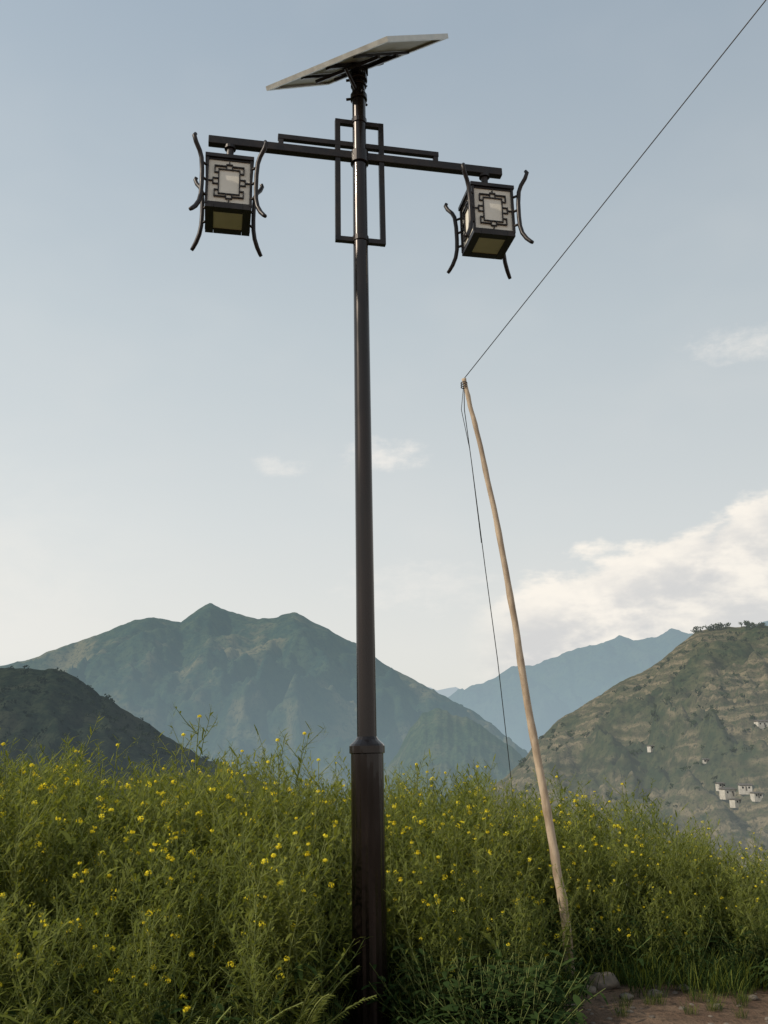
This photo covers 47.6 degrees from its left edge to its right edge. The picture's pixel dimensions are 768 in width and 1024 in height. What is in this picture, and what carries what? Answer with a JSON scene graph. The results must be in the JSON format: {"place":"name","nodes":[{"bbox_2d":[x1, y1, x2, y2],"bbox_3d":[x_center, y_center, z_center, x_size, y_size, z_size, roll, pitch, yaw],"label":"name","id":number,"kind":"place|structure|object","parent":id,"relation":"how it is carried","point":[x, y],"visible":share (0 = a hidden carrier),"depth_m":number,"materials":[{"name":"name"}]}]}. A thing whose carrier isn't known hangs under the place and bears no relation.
{"place":"outdoors","nodes":[
{"label":"outdoors","id":0,"kind":"place"},
{"bbox_2d":[0,667,306,823],"bbox_3d":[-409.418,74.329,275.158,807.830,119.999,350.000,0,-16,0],"label":"dark hill","id":1,"kind":"structure","parent":0,"point":[42,706],"depth_m":256.31,"materials":[{"name":"green plant"}]},
{"bbox_2d":[0,665,257,817],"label":"dark hill trees","id":2,"kind":"object","parent":1,"relation":"on","point":[61,680],"visible":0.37,"depth_m":267.56,"materials":[{"name":"green plant"}]},
{"bbox_2d":[2,663,458,696],"bbox_3d":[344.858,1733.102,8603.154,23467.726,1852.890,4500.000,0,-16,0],"label":"mountain","id":3,"kind":"structure","parent":0,"point":[447,692],"depth_m":8580.24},
{"bbox_2d":[0,603,527,823],"bbox_3d":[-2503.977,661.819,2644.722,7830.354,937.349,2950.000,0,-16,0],"label":"mountain","id":4,"kind":"structure","parent":0,"point":[292,672],"depth_m":2062.68,"materials":[{"name":"stone"}]},
{"bbox_2d":[0,704,767,1023],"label":"mustard field","id":5,"kind":"structure","parent":0,"point":[135,887],"depth_m":6.17,"materials":[{"name":"green plant"}]},
{"bbox_2d":[0,0,767,689],"label":"sky","id":6,"kind":"structure","parent":0,"point":[177,422],"materials":[{"name":"blue"}]},
{"bbox_2d":[4,869,767,1023],"bbox_3d":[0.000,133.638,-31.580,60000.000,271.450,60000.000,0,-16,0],"label":"ground","id":7,"kind":"structure","parent":0,"point":[668,1012],"depth_m":5.80,"materials":[{"name":"soil"}]},
{"bbox_2d":[189,33,533,1023],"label":"street lamp","id":8,"kind":"object","parent":7,"relation":"on","point":[227,201],"visible":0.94,"depth_m":6.60,"materials":[{"name":"brown metal"}]},
{"bbox_2d":[0,891,767,1023],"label":"field margin weeds","id":9,"kind":"object","parent":7,"relation":"on","point":[525,998],"visible":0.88,"depth_m":5.29,"materials":[{"name":"green plant"}]},
{"bbox_2d":[462,378,574,979],"bbox_3d":[1.052,1.187,7.043,0.731,4.925,0.081,0,-16,0],"label":"bamboo pole","id":10,"kind":"object","parent":7,"relation":"on","point":[548,819],"visible":0.88,"depth_m":6.94,"materials":[{"name":"brown wood"}]},
{"bbox_2d":[461,0,765,797],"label":"overhead wire","id":11,"kind":"object","parent":10,"relation":"attached to","point":[463,386],"visible":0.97,"depth_m":7.33,"materials":[{"name":"black metal"}]},
{"bbox_2d":[569,972,767,1023],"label":"stones","id":12,"kind":"object","parent":7,"relation":"on","point":[611,981],"visible":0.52,"depth_m":6.13,"materials":[{"name":"grey stone"}]},
{"bbox_2d":[384,708,522,818],"bbox_3d":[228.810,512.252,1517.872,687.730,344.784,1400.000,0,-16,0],"label":"mountain spur","id":13,"kind":"structure","parent":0,"point":[447,739],"depth_m":1488.99,"materials":[{"name":"stone"}]},
{"bbox_2d":[448,621,767,752],"bbox_3d":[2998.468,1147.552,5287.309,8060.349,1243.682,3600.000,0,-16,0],"label":"distant mountain","id":14,"kind":"structure","parent":0,"point":[563,684],"depth_m":4784.13,"materials":[{"name":"stone"}]},
{"bbox_2d":[466,626,767,893],"bbox_3d":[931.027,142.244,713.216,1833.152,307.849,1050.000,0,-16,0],"label":"terraced hill","id":15,"kind":"structure","parent":0,"point":[599,754],"depth_m":523.27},
{"bbox_2d":[518,620,767,873],"bbox_3d":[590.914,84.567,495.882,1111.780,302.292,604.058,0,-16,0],"label":"hill trees","id":16,"kind":"object","parent":15,"relation":"on","point":[748,624],"visible":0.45,"depth_m":608.52,"materials":[{"name":"green plant"}]},
{"bbox_2d":[647,746,653,751],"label":"walls","id":17,"kind":"structure","parent":15,"relation":"on","point":[649,748],"depth_m":530.69,"materials":[{"name":"white paint"}]},
{"bbox_2d":[715,783,725,790],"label":"walls","id":18,"kind":"structure","parent":15,"relation":"on","point":[717,786],"depth_m":397.36,"materials":[{"name":"white paint"}]},
{"bbox_2d":[719,789,736,799],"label":"walls","id":19,"kind":"structure","parent":15,"relation":"on","point":[724,794],"depth_m":390.08,"materials":[{"name":"white paint"}]},
{"bbox_2d":[729,799,739,807],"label":"walls","id":20,"kind":"structure","parent":15,"relation":"on","point":[734,803],"depth_m":384.35,"materials":[{"name":"white paint"}]},
{"bbox_2d":[738,785,752,793],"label":"walls","id":21,"kind":"structure","parent":15,"relation":"on","point":[742,790],"depth_m":384.64,"materials":[{"name":"white paint"}]},
{"bbox_2d":[750,793,762,801],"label":"walls","id":22,"kind":"structure","parent":15,"relation":"on","point":[754,797],"depth_m":379.21,"materials":[{"name":"white paint"}]},
{"bbox_2d":[754,721,767,729],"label":"walls","id":23,"kind":"structure","parent":15,"relation":"on","point":[759,725],"depth_m":484.45,"materials":[{"name":"white paint"}]}
]}

